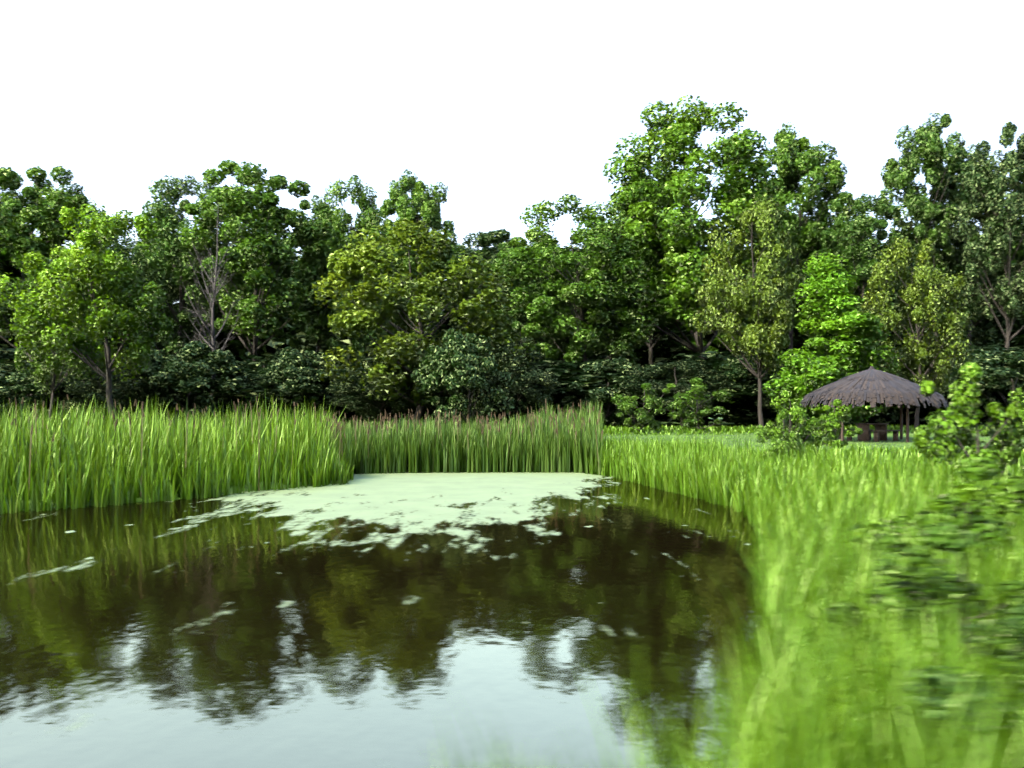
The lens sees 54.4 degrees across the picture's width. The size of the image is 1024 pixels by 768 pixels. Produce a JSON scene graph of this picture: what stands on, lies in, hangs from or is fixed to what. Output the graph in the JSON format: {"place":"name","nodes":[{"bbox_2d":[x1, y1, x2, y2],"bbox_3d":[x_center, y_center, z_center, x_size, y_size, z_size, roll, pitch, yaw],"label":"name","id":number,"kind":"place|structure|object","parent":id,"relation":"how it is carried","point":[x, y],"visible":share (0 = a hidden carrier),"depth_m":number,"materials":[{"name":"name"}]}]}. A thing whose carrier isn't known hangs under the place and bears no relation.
{"place":"outdoors","nodes":[
{"label":"outdoors","id":0,"kind":"place"},
{"bbox_2d":[5,410,588,454],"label":"meadow","id":1,"kind":"structure","parent":0,"point":[347,424],"depth_m":57.51,"materials":[{"name":"green plant"}]},
{"bbox_2d":[0,472,766,767],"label":"pond water","id":2,"kind":"structure","parent":0,"point":[365,620],"depth_m":10.68,"materials":[{"name":"liquid"}]},
{"bbox_2d":[0,0,1023,304],"label":"sky","id":3,"kind":"structure","parent":0,"point":[509,105],"materials":[{"name":"white"}]},
{"bbox_2d":[4,413,1023,525],"bbox_3d":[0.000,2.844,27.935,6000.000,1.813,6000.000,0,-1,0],"label":"ground","id":4,"kind":"structure","parent":0,"point":[753,436],"depth_m":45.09,"materials":[{"name":"green plant"}]},
{"bbox_2d":[0,194,22,286],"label":"tall tree","id":5,"kind":"object","parent":4,"relation":"on","point":[7,269],"visible":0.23,"depth_m":80.54,"materials":[{"name":"green plant"}]},
{"bbox_2d":[5,236,80,360],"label":"tall tree","id":6,"kind":"object","parent":4,"relation":"on","point":[25,279],"depth_m":105.81,"materials":[{"name":"green plant"}]},
{"bbox_2d":[0,368,91,423],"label":"bush","id":7,"kind":"object","parent":4,"relation":"on","point":[23,382],"visible":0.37,"depth_m":66.99,"materials":[{"name":"green plant"}]},
{"bbox_2d":[0,165,108,412],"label":"tall tree","id":8,"kind":"object","parent":4,"relation":"on","point":[39,212],"visible":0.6,"depth_m":77.37,"materials":[{"name":"green plant"}]},
{"bbox_2d":[14,258,101,418],"bbox_3d":[-28.446,-2.046,63.051,5.600,11.795,5.121,0,-2,-10],"label":"birch tree","id":9,"kind":"object","parent":4,"relation":"on","point":[39,374],"visible":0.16,"depth_m":62.27,"materials":[{"name":"green plant"}]},
{"bbox_2d":[0,346,115,412],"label":"tree","id":10,"kind":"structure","parent":4,"relation":"on","point":[7,364],"depth_m":76.07,"materials":[{"name":"green plant"}]},
{"bbox_2d":[0,202,173,423],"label":"birch tree","id":11,"kind":"object","parent":4,"relation":"on","point":[67,276],"visible":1,"depth_m":55.79,"materials":[{"name":"green plant"}]},
{"bbox_2d":[48,351,156,419],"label":"bush","id":12,"kind":"object","parent":4,"relation":"on","point":[96,388],"visible":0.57,"depth_m":66.98,"materials":[{"name":"green plant"}]},
{"bbox_2d":[1,355,207,428],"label":"tree","id":13,"kind":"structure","parent":4,"relation":"on","point":[134,407],"depth_m":75.22,"materials":[{"name":"green plant"}]},
{"bbox_2d":[0,253,215,370],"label":"tree","id":14,"kind":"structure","parent":4,"relation":"on","point":[4,343],"depth_m":102.92,"materials":[{"name":"green plant"}]},
{"bbox_2d":[83,236,173,362],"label":"tall tree","id":15,"kind":"object","parent":4,"relation":"on","point":[120,338],"visible":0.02,"depth_m":103.58,"materials":[{"name":"green plant"}]},
{"bbox_2d":[89,236,207,353],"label":"tall tree","id":16,"kind":"object","parent":4,"relation":"on","point":[129,246],"visible":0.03,"depth_m":99.78,"materials":[{"name":"green plant"}]},
{"bbox_2d":[0,392,355,513],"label":"reeds","id":17,"kind":"object","parent":4,"relation":"on","point":[94,468],"visible":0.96,"depth_m":26.69,"materials":[{"name":"green plant"}]},
{"bbox_2d":[129,175,234,356],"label":"tall tree","id":18,"kind":"object","parent":4,"relation":"on","point":[166,214],"visible":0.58,"depth_m":83.03,"materials":[{"name":"green plant"}]},
{"bbox_2d":[126,340,251,424],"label":"bush","id":19,"kind":"object","parent":4,"relation":"on","point":[174,377],"visible":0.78,"depth_m":68.69,"materials":[{"name":"green plant"}]},
{"bbox_2d":[104,249,302,366],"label":"tree","id":20,"kind":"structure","parent":4,"relation":"on","point":[223,335],"depth_m":109.15,"materials":[{"name":"green plant"}]},
{"bbox_2d":[177,215,247,395],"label":"dead tree","id":21,"kind":"object","parent":4,"relation":"on","point":[212,322],"visible":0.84,"depth_m":72.09,"materials":[{"name":"grey wood"}]},
{"bbox_2d":[112,353,359,425],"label":"tree","id":22,"kind":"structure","parent":4,"relation":"on","point":[245,364],"depth_m":72.19,"materials":[{"name":"green plant"}]},
{"bbox_2d":[172,252,300,367],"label":"tall tree","id":23,"kind":"object","parent":4,"relation":"on","point":[237,345],"visible":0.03,"depth_m":106.54,"materials":[{"name":"green plant"}]},
{"bbox_2d":[177,159,334,368],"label":"tall tree","id":24,"kind":"object","parent":4,"relation":"on","point":[259,242],"visible":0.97,"depth_m":79.35,"materials":[{"name":"green plant"}]},
{"bbox_2d":[212,371,312,421],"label":"bush","id":25,"kind":"object","parent":4,"relation":"on","point":[259,379],"visible":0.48,"depth_m":70.85,"materials":[{"name":"green plant"}]},
{"bbox_2d":[252,262,339,353],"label":"tall tree","id":26,"kind":"object","parent":4,"relation":"on","point":[305,343],"depth_m":109.63,"materials":[{"name":"green plant"}]},
{"bbox_2d":[252,346,356,422],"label":"bush","id":27,"kind":"object","parent":4,"relation":"on","point":[294,372],"visible":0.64,"depth_m":72.03,"materials":[{"name":"green plant"}]},
{"bbox_2d":[282,195,361,352],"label":"tall tree","id":28,"kind":"object","parent":4,"relation":"on","point":[317,324],"visible":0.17,"depth_m":89.02,"materials":[{"name":"green plant"}]},
{"bbox_2d":[216,271,469,372],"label":"tree","id":29,"kind":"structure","parent":4,"relation":"on","point":[289,338],"depth_m":104.52,"materials":[{"name":"green plant"}]},
{"bbox_2d":[312,174,399,369],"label":"tall tree","id":30,"kind":"object","parent":4,"relation":"on","point":[371,217],"visible":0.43,"depth_m":86.19,"materials":[{"name":"green plant"}]},
{"bbox_2d":[326,365,436,424],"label":"bush","id":31,"kind":"object","parent":4,"relation":"on","point":[374,410],"visible":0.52,"depth_m":67.86,"materials":[{"name":"green plant"}]},
{"bbox_2d":[352,244,462,336],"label":"tall tree","id":32,"kind":"object","parent":4,"relation":"on","point":[456,253],"visible":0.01,"depth_m":106.69,"materials":[{"name":"green plant"}]},
{"bbox_2d":[379,169,457,332],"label":"tall tree","id":33,"kind":"object","parent":4,"relation":"on","point":[400,202],"visible":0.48,"depth_m":96.93,"materials":[{"name":"green plant"}]},
{"bbox_2d":[312,217,539,426],"bbox_3d":[-5.970,-3.338,66.075,14.941,14.638,14.061,0,-2,18],"label":"round tree","id":34,"kind":"object","parent":4,"relation":"on","point":[398,356],"visible":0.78,"depth_m":64.42,"materials":[{"name":"green plant"}]},
{"bbox_2d":[306,355,571,426],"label":"tree","id":35,"kind":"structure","parent":4,"relation":"on","point":[353,413],"depth_m":75.30,"materials":[{"name":"green plant"}]},
{"bbox_2d":[416,243,481,339],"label":"tall tree","id":36,"kind":"object","parent":4,"relation":"on","point":[457,248],"visible":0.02,"depth_m":107.13,"materials":[{"name":"green plant"}]},
{"bbox_2d":[316,398,607,479],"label":"reeds","id":37,"kind":"object","parent":4,"relation":"on","point":[394,452],"visible":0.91,"depth_m":36.68,"materials":[{"name":"green plant"}]},
{"bbox_2d":[410,327,515,427],"bbox_3d":[-2.629,0.192,60.094,6.233,7.148,6.099,1,-2,-29],"label":"bush","id":38,"kind":"object","parent":4,"relation":"on","point":[452,366],"visible":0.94,"depth_m":58.91,"materials":[{"name":"green plant"}]},
{"bbox_2d":[399,381,533,426],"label":"bush","id":39,"kind":"object","parent":4,"relation":"on","point":[445,398],"visible":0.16,"depth_m":65.70,"materials":[{"name":"green plant"}]},
{"bbox_2d":[371,241,615,374],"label":"tree","id":40,"kind":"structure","parent":4,"relation":"on","point":[496,247],"depth_m":109.29,"materials":[{"name":"green plant"}]},
{"bbox_2d":[441,228,556,365],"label":"tall tree","id":41,"kind":"object","parent":4,"relation":"on","point":[489,238],"visible":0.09,"depth_m":104.06,"materials":[{"name":"green plant"}]},
{"bbox_2d":[381,694,634,767],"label":"grass","id":42,"kind":"structure","parent":4,"relation":"on","point":[503,765],"depth_m":4.65,"materials":[{"name":"green plant"}]},
{"bbox_2d":[466,341,560,418],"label":"bush","id":43,"kind":"object","parent":4,"relation":"on","point":[522,385],"visible":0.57,"depth_m":65.05,"materials":[{"name":"green plant"}]},
{"bbox_2d":[483,236,579,368],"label":"tall tree","id":44,"kind":"object","parent":4,"relation":"on","point":[519,321],"visible":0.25,"depth_m":90.79,"materials":[{"name":"green plant"}]},
{"bbox_2d":[495,194,657,373],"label":"tall tree","id":45,"kind":"object","parent":4,"relation":"on","point":[600,237],"visible":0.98,"depth_m":75.93,"materials":[{"name":"green plant"}]},
{"bbox_2d":[549,241,619,360],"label":"tall tree","id":46,"kind":"object","parent":4,"relation":"on","point":[567,339],"visible":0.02,"depth_m":98.97,"materials":[{"name":"green plant"}]},
{"bbox_2d":[557,357,666,425],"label":"bush","id":47,"kind":"object","parent":4,"relation":"on","point":[614,365],"visible":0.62,"depth_m":69.08,"materials":[{"name":"green plant"}]},
{"bbox_2d":[497,358,730,427],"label":"tree","id":48,"kind":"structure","parent":4,"relation":"on","point":[560,393],"depth_m":72.95,"materials":[{"name":"green plant"}]},
{"bbox_2d":[611,383,674,431],"bbox_3d":[7.244,1.498,55.927,3.436,3.150,3.265,1,-2,-31],"label":"bush","id":49,"kind":"object","parent":4,"relation":"on","point":[644,415],"visible":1,"depth_m":55.63,"materials":[{"name":"green plant"}]},
{"bbox_2d":[606,156,693,423],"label":"tall tree","id":50,"kind":"object","parent":4,"relation":"on","point":[649,258],"visible":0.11,"depth_m":85.59,"materials":[{"name":"green plant"}]},
{"bbox_2d":[611,243,716,369],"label":"tall tree","id":51,"kind":"object","parent":4,"relation":"on","point":[645,353],"visible":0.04,"depth_m":106.87,"materials":[{"name":"green plant"}]},
{"bbox_2d":[612,358,735,426],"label":"bush","id":52,"kind":"object","parent":4,"relation":"on","point":[683,384],"visible":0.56,"depth_m":66.89,"materials":[{"name":"green plant"}]},
{"bbox_2d":[588,254,788,421],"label":"tree","id":53,"kind":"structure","parent":4,"relation":"on","point":[677,346],"depth_m":105.85,"materials":[{"name":"green plant"}]},
{"bbox_2d":[603,94,788,424],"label":"tall tree","id":54,"kind":"object","parent":4,"relation":"on","point":[734,194],"visible":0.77,"depth_m":80.32,"materials":[{"name":"green plant"}]},
{"bbox_2d":[665,377,733,428],"bbox_3d":[10.871,1.359,57.995,3.946,3.486,4.151,0,-2,17],"label":"bush","id":55,"kind":"object","parent":4,"relation":"on","point":[695,419],"visible":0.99,"depth_m":57.83,"materials":[{"name":"green plant"}]},
{"bbox_2d":[683,254,773,417],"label":"tall tree","id":56,"kind":"object","parent":4,"relation":"on","point":[718,344],"visible":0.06,"depth_m":103.57,"materials":[{"name":"green plant"}]},
{"bbox_2d":[705,353,791,426],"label":"bush","id":57,"kind":"object","parent":4,"relation":"on","point":[737,369],"visible":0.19,"depth_m":73.44,"materials":[{"name":"green plant"}]},
{"bbox_2d":[692,193,808,426],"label":"round tree","id":58,"kind":"object","parent":4,"relation":"on","point":[765,341],"visible":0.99,"depth_m":65.81,"materials":[{"name":"green plant"}]},
{"bbox_2d":[657,351,893,425],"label":"tree","id":59,"kind":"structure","parent":4,"relation":"on","point":[745,398],"depth_m":74.85,"materials":[{"name":"green plant"}]},
{"bbox_2d":[745,366,808,425],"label":"shrub","id":60,"kind":"object","parent":4,"relation":"on","point":[766,399],"visible":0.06,"depth_m":67.88,"materials":[{"name":"green plant"}]},
{"bbox_2d":[754,409,805,462],"bbox_3d":[7.295,1.824,26.953,1.312,2.297,1.380,-1,-2,26],"label":"bush","id":61,"kind":"object","parent":4,"relation":"on","point":[794,437],"visible":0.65,"depth_m":26.86,"materials":[{"name":"green plant"}]},
{"bbox_2d":[550,469,1023,767],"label":"grass","id":62,"kind":"structure","parent":4,"relation":"on","point":[829,694],"depth_m":5.81,"materials":[{"name":"green plant"}]},
{"bbox_2d":[766,389,826,452],"bbox_3d":[9.015,1.463,32.010,2.029,2.612,1.928,-1,-2,31],"label":"bush","id":63,"kind":"object","parent":4,"relation":"on","point":[796,412],"visible":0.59,"depth_m":32.00,"materials":[{"name":"green plant"}]},
{"bbox_2d":[755,122,854,355],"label":"tall tree","id":64,"kind":"object","parent":4,"relation":"on","point":[790,153],"visible":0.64,"depth_m":90.34,"materials":[{"name":"green plant"}]},
{"bbox_2d":[587,431,1023,567],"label":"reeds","id":65,"kind":"object","parent":4,"relation":"on","point":[681,475],"visible":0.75,"depth_m":22.81,"materials":[{"name":"green plant"}]},
{"bbox_2d":[753,212,866,350],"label":"tall tree","id":66,"kind":"object","parent":4,"relation":"on","point":[798,336],"visible":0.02,"depth_m":105.25,"materials":[{"name":"green plant"}]},
{"bbox_2d":[761,252,904,427],"bbox_3d":[17.709,-2.042,54.441,7.084,10.154,7.546,-1,-2,32],"label":"cone tree","id":67,"kind":"object","parent":4,"relation":"on","point":[816,367],"visible":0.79,"depth_m":53.52,"materials":[{"name":"green plant"}]},
{"bbox_2d":[687,246,981,419],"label":"tree","id":68,"kind":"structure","parent":4,"relation":"on","point":[890,337],"depth_m":105.20,"materials":[{"name":"green plant"}]},
{"bbox_2d":[807,399,863,448],"bbox_3d":[11.357,1.576,34.955,1.769,2.100,1.861,0,-2,-16],"label":"bush","id":69,"kind":"object","parent":4,"relation":"on","point":[832,428],"visible":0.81,"depth_m":34.68,"materials":[{"name":"green plant"}]},
{"bbox_2d":[816,190,916,331],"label":"tall tree","id":70,"kind":"object","parent":4,"relation":"on","point":[852,240],"visible":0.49,"depth_m":84.11,"materials":[{"name":"green plant"}]},
{"bbox_2d":[803,241,930,362],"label":"tall tree","id":71,"kind":"object","parent":4,"relation":"on","point":[909,328],"depth_m":107.09,"materials":[{"name":"green plant"}]},
{"bbox_2d":[799,366,948,441],"bbox_3d":[15.912,1.005,43.986,6.214,3.601,6.209,0,-1,0],"label":"thatched gazebo","id":72,"kind":"object","parent":4,"relation":"on","point":[872,386],"visible":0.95,"depth_m":42.43,"materials":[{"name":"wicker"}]},
{"bbox_2d":[849,344,916,424],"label":"shrub","id":73,"kind":"object","parent":4,"relation":"on","point":[891,414],"visible":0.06,"depth_m":74.53,"materials":[{"name":"green plant"}]},
{"bbox_2d":[859,236,973,428],"bbox_3d":[23.569,-2.784,57.984,6.020,11.692,6.397,0,-2,-7],"label":"round tree","id":74,"kind":"object","parent":4,"relation":"on","point":[917,351],"visible":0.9,"depth_m":57.38,"materials":[{"name":"green plant"}]},
{"bbox_2d":[873,112,970,346],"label":"tall tree","id":75,"kind":"object","parent":4,"relation":"on","point":[931,151],"visible":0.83,"depth_m":87.52,"materials":[{"name":"green plant"}]},
{"bbox_2d":[824,522,1023,688],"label":"bush","id":76,"kind":"object","parent":4,"relation":"on","point":[945,536],"visible":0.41,"depth_m":6.46,"materials":[{"name":"green plant"}]},
{"bbox_2d":[843,456,1023,585],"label":"bush","id":77,"kind":"object","parent":4,"relation":"on","point":[969,506],"visible":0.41,"depth_m":9.12,"materials":[{"name":"green plant"}]},
{"bbox_2d":[850,344,1023,425],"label":"tree","id":78,"kind":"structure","parent":4,"relation":"on","point":[924,412],"depth_m":76.54,"materials":[{"name":"green plant"}]},
{"bbox_2d":[912,399,989,459],"bbox_3d":[11.431,1.370,25.937,1.861,2.043,1.769,-1,-2,21],"label":"bush","id":79,"kind":"object","parent":4,"relation":"on","point":[983,432],"visible":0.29,"depth_m":25.86,"materials":[{"name":"green plant"}]},
{"bbox_2d":[892,232,1023,349],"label":"tall tree","id":80,"kind":"object","parent":4,"relation":"on","point":[986,335],"visible":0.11,"depth_m":100.22,"materials":[{"name":"green plant"}]},
{"bbox_2d":[897,604,1023,767],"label":"bush","id":81,"kind":"object","parent":4,"relation":"on","point":[1014,615],"visible":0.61,"depth_m":4.83,"materials":[{"name":"green plant"}]},
{"bbox_2d":[904,255,1023,411],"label":"tree","id":82,"kind":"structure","parent":4,"relation":"on","point":[1018,344],"depth_m":106.97,"materials":[{"name":"green plant"}]},
{"bbox_2d":[912,361,1023,490],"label":"bush","id":83,"kind":"object","parent":4,"relation":"on","point":[960,423],"visible":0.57,"depth_m":17.04,"materials":[{"name":"green plant"}]},
{"bbox_2d":[930,144,1006,351],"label":"tall tree","id":84,"kind":"object","parent":4,"relation":"on","point":[957,195],"visible":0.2,"depth_m":91.58,"materials":[{"name":"green plant"}]},
{"bbox_2d":[933,352,1022,406],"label":"shrub","id":85,"kind":"object","parent":4,"relation":"on","point":[985,392],"visible":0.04,"depth_m":72.14,"materials":[{"name":"green plant"}]},
{"bbox_2d":[943,348,1023,425],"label":"shrub","id":86,"kind":"object","parent":4,"relation":"on","point":[1000,371],"visible":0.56,"depth_m":65.53,"materials":[{"name":"green plant"}]},
{"bbox_2d":[951,121,1023,424],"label":"tall tree","id":87,"kind":"object","parent":4,"relation":"on","point":[999,209],"visible":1,"depth_m":81.31,"materials":[{"name":"green plant"}]},
{"bbox_2d":[990,387,1023,475],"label":"bush","id":88,"kind":"object","parent":4,"relation":"on","point":[1015,394],"visible":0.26,"depth_m":20.31,"materials":[{"name":"green plant"}]},
{"bbox_2d":[996,239,1023,348],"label":"tall tree","id":89,"kind":"object","parent":4,"relation":"on","point":[1022,335],"visible":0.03,"depth_m":106.71,"materials":[{"name":"green plant"}]},
{"bbox_2d":[1007,182,1023,260],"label":"tall tree","id":90,"kind":"object","parent":4,"relation":"on","point":[1019,252],"visible":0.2,"depth_m":85.09,"materials":[{"name":"green plant"}]}
]}

